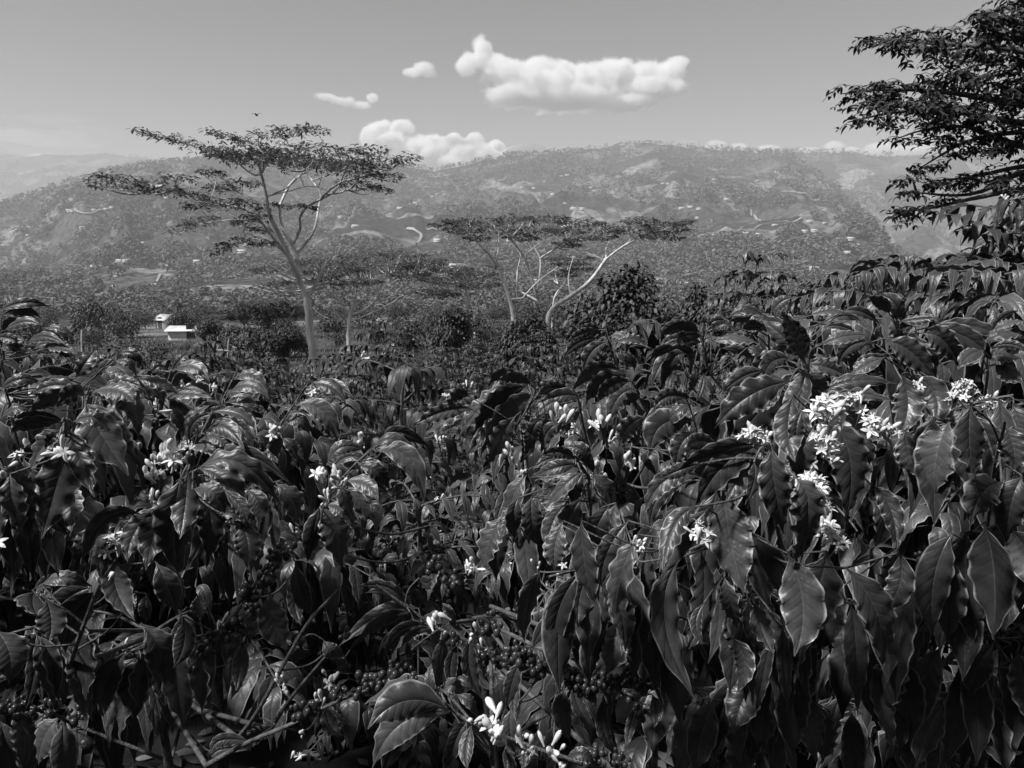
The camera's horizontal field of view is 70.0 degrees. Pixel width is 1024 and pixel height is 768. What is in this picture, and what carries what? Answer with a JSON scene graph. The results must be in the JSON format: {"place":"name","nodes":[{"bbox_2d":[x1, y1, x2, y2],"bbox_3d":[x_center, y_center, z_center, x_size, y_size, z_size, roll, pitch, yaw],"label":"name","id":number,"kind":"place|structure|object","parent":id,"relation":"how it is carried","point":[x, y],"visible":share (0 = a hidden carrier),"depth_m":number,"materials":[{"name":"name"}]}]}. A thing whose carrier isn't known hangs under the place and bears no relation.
{"place":"outdoors","nodes":[
{"label":"outdoors","id":0,"kind":"place"},
{"bbox_2d":[0,143,1023,767],"bbox_3d":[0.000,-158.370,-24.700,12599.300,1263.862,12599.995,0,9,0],"label":"ground","id":1,"kind":"structure","parent":0,"point":[394,221],"depth_m":1391.83,"materials":[{"name":"soil"}]},
{"bbox_2d":[5,314,51,339],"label":"valley bush","id":2,"kind":"object","parent":1,"relation":"on","point":[35,326],"visible":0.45,"depth_m":72.80,"materials":[{"name":"grey plant"}]},
{"bbox_2d":[38,306,57,324],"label":"valley bush","id":3,"kind":"object","parent":1,"relation":"on","point":[54,316],"visible":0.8,"depth_m":139.51,"materials":[{"name":"grey plant"}]},
{"bbox_2d":[9,351,95,417],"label":"coffee shrub","id":4,"kind":"object","parent":1,"relation":"on","point":[51,361],"visible":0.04,"depth_m":5.07,"materials":[{"name":"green plant"}]},
{"bbox_2d":[66,312,90,344],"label":"conifer tree","id":5,"kind":"object","parent":1,"relation":"on","point":[71,339],"visible":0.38,"depth_m":79.49,"materials":[{"name":"grey plant"}]},
{"bbox_2d":[0,343,176,767],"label":"coffee shrub","id":6,"kind":"object","parent":1,"relation":"on","point":[5,622],"visible":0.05,"depth_m":2.67,"materials":[{"name":"grey plant"}]},
{"bbox_2d":[68,297,122,345],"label":"valley bush","id":7,"kind":"object","parent":1,"relation":"on","point":[92,313],"visible":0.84,"depth_m":70.14,"materials":[{"name":"grey plant"}]},
{"bbox_2d":[78,325,118,348],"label":"valley bush","id":8,"kind":"object","parent":1,"relation":"on","point":[92,335],"visible":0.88,"depth_m":64.86,"materials":[{"name":"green plant"}]},
{"bbox_2d":[0,295,230,767],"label":"coffee shrub","id":9,"kind":"object","parent":1,"relation":"on","point":[49,508],"visible":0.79,"depth_m":1.40,"materials":[{"name":"grey plant"}]},
{"bbox_2d":[93,313,146,335],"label":"round tree","id":10,"kind":"object","parent":1,"relation":"on","point":[120,315],"visible":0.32,"depth_m":94.40,"materials":[{"name":"grey plant"}]},
{"bbox_2d":[100,310,143,344],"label":"valley bush","id":11,"kind":"object","parent":1,"relation":"on","point":[130,327],"visible":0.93,"depth_m":63.22,"materials":[{"name":"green plant"}]},
{"bbox_2d":[98,334,146,356],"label":"valley bush","id":12,"kind":"object","parent":1,"relation":"on","point":[124,340],"visible":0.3,"depth_m":43.48,"materials":[{"name":"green plant"}]},
{"bbox_2d":[14,372,258,596],"bbox_3d":[-1.710,0.842,3.369,1.160,1.899,1.332,3,9,17],"label":"coffee shrub","id":13,"kind":"object","parent":1,"relation":"on","point":[106,404],"visible":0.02,"depth_m":3.05,"materials":[{"name":"grey plant"}]},
{"bbox_2d":[93,355,184,444],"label":"coffee shrub","id":14,"kind":"object","parent":1,"relation":"on","point":[138,369],"visible":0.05,"depth_m":6.56,"materials":[{"name":"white plant"}]},
{"bbox_2d":[124,344,180,382],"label":"coffee shrub","id":15,"kind":"object","parent":1,"relation":"on","point":[146,347],"visible":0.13,"depth_m":14.82,"materials":[{"name":"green plant"}]},
{"bbox_2d":[140,341,184,376],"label":"coffee shrub","id":16,"kind":"object","parent":1,"relation":"on","point":[165,353],"visible":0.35,"depth_m":20.64,"materials":[{"name":"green plant"}]},
{"bbox_2d":[154,314,171,328],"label":"shed","id":17,"kind":"structure","parent":1,"relation":"on","point":[161,321],"depth_m":123.78,"materials":[{"name":"metal"}]},
{"bbox_2d":[167,313,187,325],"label":"round tree","id":18,"kind":"object","parent":1,"relation":"on","point":[177,319],"visible":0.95,"depth_m":99.33,"materials":[{"name":"grey plant"}]},
{"bbox_2d":[170,304,203,325],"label":"valley bush","id":19,"kind":"object","parent":1,"relation":"on","point":[187,314],"visible":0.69,"depth_m":100.45,"materials":[{"name":"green plant"}]},
{"bbox_2d":[164,324,219,339],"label":"shed","id":20,"kind":"structure","parent":1,"relation":"on","point":[183,332],"depth_m":86.42,"materials":[{"name":"metal"}]},
{"bbox_2d":[0,351,401,767],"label":"coffee shrub","id":21,"kind":"object","parent":1,"relation":"on","point":[207,467],"visible":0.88,"depth_m":1.90,"materials":[{"name":"black plant"}]},
{"bbox_2d":[192,302,216,323],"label":"valley bush","id":22,"kind":"object","parent":1,"relation":"on","point":[207,311],"visible":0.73,"depth_m":120.46,"materials":[{"name":"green plant"}]},
{"bbox_2d":[150,358,260,449],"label":"coffee shrub","id":23,"kind":"object","parent":1,"relation":"on","point":[166,364],"visible":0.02,"depth_m":5.38,"materials":[{"name":"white plant"}]},
{"bbox_2d":[191,317,224,359],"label":"broad bush","id":24,"kind":"object","parent":1,"relation":"on","point":[208,330],"visible":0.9,"depth_m":45.63,"materials":[{"name":"grey plant"}]},
{"bbox_2d":[0,541,416,767],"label":"coffee shrub","id":25,"kind":"object","parent":1,"relation":"on","point":[170,673],"visible":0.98,"depth_m":1.39,"materials":[{"name":"grey plant"}]},
{"bbox_2d":[179,339,242,439],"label":"coffee shrub","id":26,"kind":"object","parent":1,"relation":"on","point":[212,342],"visible":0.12,"depth_m":8.38,"materials":[{"name":"white plant"}]},
{"bbox_2d":[216,323,261,365],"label":"tree","id":27,"kind":"object","parent":1,"relation":"on","point":[231,329],"visible":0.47,"depth_m":44.50,"materials":[{"name":"grey plant"}]},
{"bbox_2d":[209,346,279,414],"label":"coffee shrub","id":28,"kind":"object","parent":1,"relation":"on","point":[233,354],"visible":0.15,"depth_m":10.18,"materials":[{"name":"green plant"}]},
{"bbox_2d":[81,122,423,381],"bbox_3d":[-10.244,-5.367,31.795,12.953,11.292,10.159,0,9,0],"label":"shade tree","id":29,"kind":"object","parent":1,"relation":"on","point":[271,158],"visible":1,"depth_m":30.03,"materials":[{"name":"grey plant"}]},
{"bbox_2d":[200,298,304,329],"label":"shade tree","id":30,"kind":"object","parent":1,"relation":"on","point":[260,307],"visible":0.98,"depth_m":50.88,"materials":[{"name":"grey plant"}]},
{"bbox_2d":[225,321,290,371],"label":"valley bush","id":31,"kind":"object","parent":1,"relation":"on","point":[244,339],"visible":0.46,"depth_m":34.41,"materials":[{"name":"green plant"}]},
{"bbox_2d":[248,370,303,459],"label":"coffee shrub","id":32,"kind":"object","parent":1,"relation":"on","point":[284,390],"visible":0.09,"depth_m":6.64,"materials":[{"name":"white plant"}]},
{"bbox_2d":[251,357,307,420],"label":"coffee shrub","id":33,"kind":"object","parent":1,"relation":"on","point":[273,382],"visible":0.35,"depth_m":13.34,"materials":[{"name":"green plant"}]},
{"bbox_2d":[258,318,308,377],"bbox_3d":[-10.580,-1.601,34.366,2.413,3.005,2.392,-6,11,-36],"label":"tree","id":34,"kind":"object","parent":1,"relation":"on","point":[282,341],"visible":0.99,"depth_m":33.72,"materials":[{"name":"grey plant"}]},
{"bbox_2d":[285,365,326,403],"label":"coffee shrub","id":35,"kind":"object","parent":1,"relation":"on","point":[303,385],"visible":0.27,"depth_m":14.74,"materials":[{"name":"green plant"}]},
{"bbox_2d":[219,397,434,730],"bbox_3d":[-0.912,0.930,3.218,1.178,1.724,1.152,-1,9,-9],"label":"coffee shrub","id":36,"kind":"object","parent":1,"relation":"on","point":[361,544],"visible":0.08,"depth_m":3.09,"materials":[{"name":"grey plant"}]},
{"bbox_2d":[290,352,377,441],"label":"coffee shrub","id":37,"kind":"object","parent":1,"relation":"on","point":[304,396],"visible":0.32,"depth_m":11.13,"materials":[{"name":"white plant"}]},
{"bbox_2d":[313,313,359,346],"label":"valley bush","id":38,"kind":"object","parent":1,"relation":"on","point":[329,324],"visible":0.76,"depth_m":69.47,"materials":[{"name":"grey plant"}]},
{"bbox_2d":[243,249,446,350],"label":"shade tree","id":39,"kind":"object","parent":1,"relation":"on","point":[354,268],"visible":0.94,"depth_m":60.37,"materials":[{"name":"grey plant"}]},
{"bbox_2d":[313,351,404,468],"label":"coffee shrub","id":40,"kind":"object","parent":1,"relation":"on","point":[355,389],"visible":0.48,"depth_m":9.63,"materials":[{"name":"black plant"}]},
{"bbox_2d":[351,307,383,342],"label":"valley bush","id":41,"kind":"object","parent":1,"relation":"on","point":[370,316],"visible":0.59,"depth_m":72.19,"materials":[{"name":"grey plant"}]},
{"bbox_2d":[332,355,406,435],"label":"coffee shrub","id":42,"kind":"object","parent":1,"relation":"on","point":[378,417],"visible":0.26,"depth_m":12.78,"materials":[{"name":"white plant"}]},
{"bbox_2d":[357,323,388,344],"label":"valley bush","id":43,"kind":"object","parent":1,"relation":"on","point":[375,331],"visible":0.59,"depth_m":67.01,"materials":[{"name":"grey plant"}]},
{"bbox_2d":[282,351,490,765],"bbox_3d":[-0.534,0.819,3.458,1.080,1.933,0.958,-3,9,-18],"label":"coffee shrub","id":44,"kind":"object","parent":1,"relation":"on","point":[412,416],"visible":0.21,"depth_m":3.30,"materials":[{"name":"grey plant"}]},
{"bbox_2d":[318,318,464,478],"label":"coffee shrub","id":45,"kind":"object","parent":1,"relation":"on","point":[392,347],"visible":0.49,"depth_m":10.52,"materials":[{"name":"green plant"}]},
{"bbox_2d":[385,300,420,323],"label":"valley bush","id":46,"kind":"object","parent":1,"relation":"on","point":[405,311],"visible":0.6,"depth_m":119.18,"materials":[{"name":"grey plant"}]},
{"bbox_2d":[57,323,749,405],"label":"rough grass","id":47,"kind":"structure","parent":1,"relation":"on","point":[295,368],"depth_m":54.62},
{"bbox_2d":[382,314,428,360],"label":"valley bush","id":48,"kind":"object","parent":1,"relation":"on","point":[415,329],"visible":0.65,"depth_m":48.02,"materials":[{"name":"grey plant"}]},
{"bbox_2d":[410,310,440,331],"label":"valley bush","id":49,"kind":"object","parent":1,"relation":"on","point":[424,317],"visible":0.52,"depth_m":82.02,"materials":[{"name":"grey plant"}]},
{"bbox_2d":[286,425,570,767],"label":"coffee shrub","id":50,"kind":"object","parent":1,"relation":"on","point":[328,528],"visible":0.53,"depth_m":2.39,"materials":[{"name":"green plant"}]},
{"bbox_2d":[346,440,515,641],"bbox_3d":[-0.443,1.006,4.008,1.014,1.437,0.918,3,9,20],"label":"coffee shrub","id":51,"kind":"object","parent":1,"relation":"on","point":[419,496],"visible":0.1,"depth_m":3.92,"materials":[{"name":"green plant"}]},
{"bbox_2d":[412,345,461,404],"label":"coffee shrub","id":52,"kind":"object","parent":1,"relation":"on","point":[449,354],"visible":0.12,"depth_m":18.48,"materials":[{"name":"white plant"}]},
{"bbox_2d":[416,347,466,403],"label":"coffee shrub","id":53,"kind":"object","parent":1,"relation":"on","point":[444,362],"visible":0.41,"depth_m":16.27,"materials":[{"name":"white plant"}]},
{"bbox_2d":[428,304,473,371],"bbox_3d":[-2.005,-0.959,23.996,1.523,3.284,1.404,0,9,0],"label":"tree","id":54,"kind":"object","parent":1,"relation":"on","point":[453,328],"visible":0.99,"depth_m":23.78,"materials":[{"name":"grey plant"}]},
{"bbox_2d":[414,377,490,470],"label":"coffee shrub","id":55,"kind":"object","parent":1,"relation":"on","point":[451,381],"visible":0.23,"depth_m":9.49,"materials":[{"name":"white plant"}]},
{"bbox_2d":[407,430,498,529],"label":"coffee shrub","id":56,"kind":"object","parent":1,"relation":"on","point":[456,436],"visible":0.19,"depth_m":6.73,"materials":[{"name":"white plant"}]},
{"bbox_2d":[405,257,505,315],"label":"shade tree","id":57,"kind":"object","parent":1,"relation":"on","point":[442,292],"visible":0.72,"depth_m":83.77,"materials":[{"name":"grey plant"}]},
{"bbox_2d":[417,310,494,369],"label":"valley bush","id":58,"kind":"object","parent":1,"relation":"on","point":[475,323],"visible":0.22,"depth_m":36.00,"materials":[{"name":"grey plant"}]},
{"bbox_2d":[443,347,471,387],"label":"coffee shrub","id":59,"kind":"object","parent":1,"relation":"on","point":[456,356],"visible":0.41,"depth_m":22.71,"materials":[{"name":"white plant"}]},
{"bbox_2d":[441,277,501,346],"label":"shade tree","id":60,"kind":"object","parent":1,"relation":"on","point":[466,283],"visible":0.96,"depth_m":41.24,"materials":[{"name":"grey plant"}]},
{"bbox_2d":[457,356,488,392],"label":"coffee shrub","id":61,"kind":"object","parent":1,"relation":"on","point":[475,366],"visible":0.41,"depth_m":18.96,"materials":[{"name":"white plant"}]},
{"bbox_2d":[455,334,497,374],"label":"coffee shrub","id":62,"kind":"object","parent":1,"relation":"on","point":[467,344],"visible":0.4,"depth_m":26.70,"materials":[{"name":"white plant"}]},
{"bbox_2d":[463,343,495,388],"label":"coffee shrub","id":63,"kind":"object","parent":1,"relation":"on","point":[480,347],"visible":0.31,"depth_m":24.82,"materials":[{"name":"white plant"}]},
{"bbox_2d":[439,369,520,502],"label":"coffee shrub","id":64,"kind":"object","parent":1,"relation":"on","point":[475,394],"visible":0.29,"depth_m":8.40,"materials":[{"name":"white plant"}]},
{"bbox_2d":[461,313,500,357],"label":"valley bush","id":65,"kind":"object","parent":1,"relation":"on","point":[480,318],"visible":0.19,"depth_m":45.77,"materials":[{"name":"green plant"}]},
{"bbox_2d":[460,336,502,376],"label":"valley bush","id":66,"kind":"object","parent":1,"relation":"on","point":[492,347],"visible":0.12,"depth_m":28.09,"materials":[{"name":"grey plant"}]},
{"bbox_2d":[466,353,505,405],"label":"coffee shrub","id":67,"kind":"object","parent":1,"relation":"on","point":[490,359],"visible":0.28,"depth_m":16.87,"materials":[{"name":"white plant"}]},
{"bbox_2d":[408,414,576,717],"bbox_3d":[0.027,0.939,3.436,1.162,1.661,1.255,-3,9,-19],"label":"coffee shrub","id":68,"kind":"object","parent":1,"relation":"on","point":[485,473],"visible":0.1,"depth_m":3.14,"materials":[{"name":"grey plant"}]},
{"bbox_2d":[339,554,662,767],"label":"coffee shrub","id":69,"kind":"object","parent":1,"relation":"on","point":[408,706],"visible":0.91,"depth_m":1.28,"materials":[{"name":"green plant"}]},
{"bbox_2d":[0,139,1023,317],"bbox_3d":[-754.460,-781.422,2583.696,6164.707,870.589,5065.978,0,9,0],"label":"hillside woodland","id":70,"kind":"object","parent":1,"relation":"on","point":[215,267],"visible":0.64,"depth_m":935.03,"materials":[{"name":"grey plant"}]},
{"bbox_2d":[427,212,606,320],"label":"shade tree","id":71,"kind":"object","parent":1,"relation":"on","point":[476,222],"visible":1,"depth_m":45.35,"materials":[{"name":"grey plant"}]},
{"bbox_2d":[492,343,550,418],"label":"coffee shrub","id":72,"kind":"object","parent":1,"relation":"on","point":[512,363],"visible":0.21,"depth_m":15.01,"materials":[{"name":"white plant"}]},
{"bbox_2d":[495,312,558,412],"bbox_3d":[0.291,-0.390,19.123,1.622,2.957,1.838,-7,11,-37],"label":"tree","id":73,"kind":"object","parent":1,"relation":"on","point":[529,329],"visible":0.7,"depth_m":18.70,"materials":[{"name":"grey plant"}]},
{"bbox_2d":[509,345,573,438],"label":"coffee shrub","id":74,"kind":"object","parent":1,"relation":"on","point":[531,370],"visible":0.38,"depth_m":9.87,"materials":[{"name":"white plant"}]},
{"bbox_2d":[518,299,571,332],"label":"valley bush","id":75,"kind":"object","parent":1,"relation":"on","point":[535,309],"visible":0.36,"depth_m":66.35,"materials":[{"name":"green plant"}]},
{"bbox_2d":[519,343,587,434],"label":"coffee shrub","id":76,"kind":"object","parent":1,"relation":"on","point":[560,373],"visible":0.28,"depth_m":11.31,"materials":[{"name":"white plant"}]},
{"bbox_2d":[542,316,577,342],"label":"valley bush","id":77,"kind":"object","parent":1,"relation":"on","point":[558,329],"visible":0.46,"depth_m":75.03,"materials":[{"name":"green plant"}]},
{"bbox_2d":[543,348,582,393],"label":"coffee shrub","id":78,"kind":"object","parent":1,"relation":"on","point":[563,370],"visible":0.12,"depth_m":16.89,"materials":[{"name":"white plant"}]},
{"bbox_2d":[413,322,723,767],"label":"coffee shrub","id":79,"kind":"object","parent":1,"relation":"on","point":[587,486],"visible":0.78,"depth_m":1.64,"materials":[{"name":"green plant"}]},
{"bbox_2d":[542,255,595,331],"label":"shade tree","id":80,"kind":"object","parent":1,"relation":"on","point":[568,264],"visible":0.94,"depth_m":74.11,"materials":[{"name":"grey plant"}]},
{"bbox_2d":[561,260,677,381],"bbox_3d":[1.706,-0.153,11.143,1.606,3.442,1.928,-4,10,-23],"label":"tree","id":81,"kind":"object","parent":1,"relation":"on","point":[622,303],"visible":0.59,"depth_m":10.63,"materials":[{"name":"grey plant"}]},
{"bbox_2d":[545,216,697,357],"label":"shade tree","id":82,"kind":"object","parent":1,"relation":"on","point":[648,227],"visible":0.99,"depth_m":48.90,"materials":[{"name":"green plant"}]},
{"bbox_2d":[620,362,653,415],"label":"coffee shrub","id":83,"kind":"object","parent":1,"relation":"on","point":[639,366],"visible":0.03,"depth_m":6.20,"materials":[{"name":"white plant"}]},
{"bbox_2d":[585,317,727,505],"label":"coffee shrub","id":84,"kind":"object","parent":1,"relation":"on","point":[645,325],"visible":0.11,"depth_m":4.51,"materials":[{"name":"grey plant"}]},
{"bbox_2d":[615,385,704,522],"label":"coffee shrub","id":85,"kind":"object","parent":1,"relation":"on","point":[652,391],"visible":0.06,"depth_m":3.99,"materials":[{"name":"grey plant"}]},
{"bbox_2d":[675,281,731,391],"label":"broad bush","id":86,"kind":"object","parent":1,"relation":"on","point":[694,310],"visible":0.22,"depth_m":10.86,"materials":[{"name":"grey plant"}]},
{"bbox_2d":[698,336,760,456],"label":"coffee shrub","id":87,"kind":"object","parent":1,"relation":"on","point":[716,390],"visible":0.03,"depth_m":7.03,"materials":[{"name":"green plant"}]},
{"bbox_2d":[688,250,797,403],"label":"coffee shrub","id":88,"kind":"object","parent":1,"relation":"on","point":[747,276],"visible":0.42,"depth_m":7.24,"materials":[{"name":"grey plant"}]},
{"bbox_2d":[516,311,998,767],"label":"coffee shrub","id":89,"kind":"object","parent":1,"relation":"on","point":[609,607],"visible":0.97,"depth_m":1.12,"materials":[{"name":"black plant"}]},
{"bbox_2d":[727,280,844,456],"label":"coffee shrub","id":90,"kind":"object","parent":1,"relation":"on","point":[814,285],"visible":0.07,"depth_m":5.35,"materials":[{"name":"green plant"}]},
{"bbox_2d":[624,295,987,745],"bbox_3d":[0.970,0.622,2.455,1.427,1.861,1.750,4,10,25],"label":"coffee shrub","id":91,"kind":"object","parent":1,"relation":"on","point":[680,339],"visible":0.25,"depth_m":1.80,"materials":[{"name":"grey plant"}]},
{"bbox_2d":[814,276,877,322],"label":"broad bush","id":92,"kind":"object","parent":1,"relation":"on","point":[824,302],"visible":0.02,"depth_m":13.78,"materials":[{"name":"grey plant"}]},
{"bbox_2d":[764,271,960,455],"bbox_3d":[2.330,0.207,4.675,1.508,1.851,1.490,-4,10,-26],"label":"coffee shrub","id":93,"kind":"object","parent":1,"relation":"on","point":[833,276],"visible":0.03,"depth_m":4.52,"materials":[{"name":"grey plant"}]},
{"bbox_2d":[753,679,1011,767],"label":"coffee shrub","id":94,"kind":"object","parent":1,"relation":"on","point":[965,751],"visible":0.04,"depth_m":1.90,"materials":[{"name":"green plant"}]},
{"bbox_2d":[821,254,957,402],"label":"coffee shrub","id":95,"kind":"object","parent":1,"relation":"on","point":[909,261],"visible":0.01,"depth_m":4.85,"materials":[{"name":"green plant"}]},
{"bbox_2d":[788,258,1005,397],"bbox_3d":[2.097,0.248,4.116,1.338,1.896,1.262,0,9,-2],"label":"coffee shrub","id":96,"kind":"object","parent":1,"relation":"on","point":[881,269],"visible":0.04,"depth_m":3.95,"materials":[{"name":"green plant"}]},
{"bbox_2d":[808,293,1023,767],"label":"coffee shrub","id":97,"kind":"object","parent":1,"relation":"on","point":[961,476],"visible":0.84,"depth_m":1.38,"materials":[{"name":"black plant"}]},
{"bbox_2d":[822,0,1023,230],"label":"overhanging tree","id":98,"kind":"object","parent":1,"relation":"on","point":[943,113],"visible":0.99,"depth_m":7.11,"materials":[{"name":"grey plant"}]},
{"bbox_2d":[857,194,1023,400],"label":"coffee shrub","id":99,"kind":"object","parent":1,"relation":"on","point":[994,229],"visible":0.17,"depth_m":3.81,"materials":[{"name":"black plant"}]},
{"bbox_2d":[862,265,1023,415],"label":"coffee shrub","id":100,"kind":"object","parent":1,"relation":"on","point":[989,304],"visible":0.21,"depth_m":3.04,"materials":[{"name":"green plant"}]},
{"bbox_2d":[866,253,1023,418],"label":"coffee shrub","id":101,"kind":"object","parent":1,"relation":"on","point":[1008,264],"visible":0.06,"depth_m":3.59,"materials":[{"name":"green plant"}]},
{"bbox_2d":[920,206,1023,401],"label":"coffee shrub","id":102,"kind":"object","parent":1,"relation":"on","point":[1008,221],"visible":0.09,"depth_m":4.25,"materials":[{"name":"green plant"}]},
{"bbox_2d":[0,0,1023,171],"label":"sky","id":103,"kind":"structure","parent":0,"point":[441,82],"materials":[{"name":"grey"}]},
{"bbox_2d":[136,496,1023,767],"bbox_3d":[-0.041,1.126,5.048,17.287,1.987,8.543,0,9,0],"label":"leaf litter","id":104,"kind":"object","parent":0,"point":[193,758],"visible":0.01,"depth_m":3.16,"materials":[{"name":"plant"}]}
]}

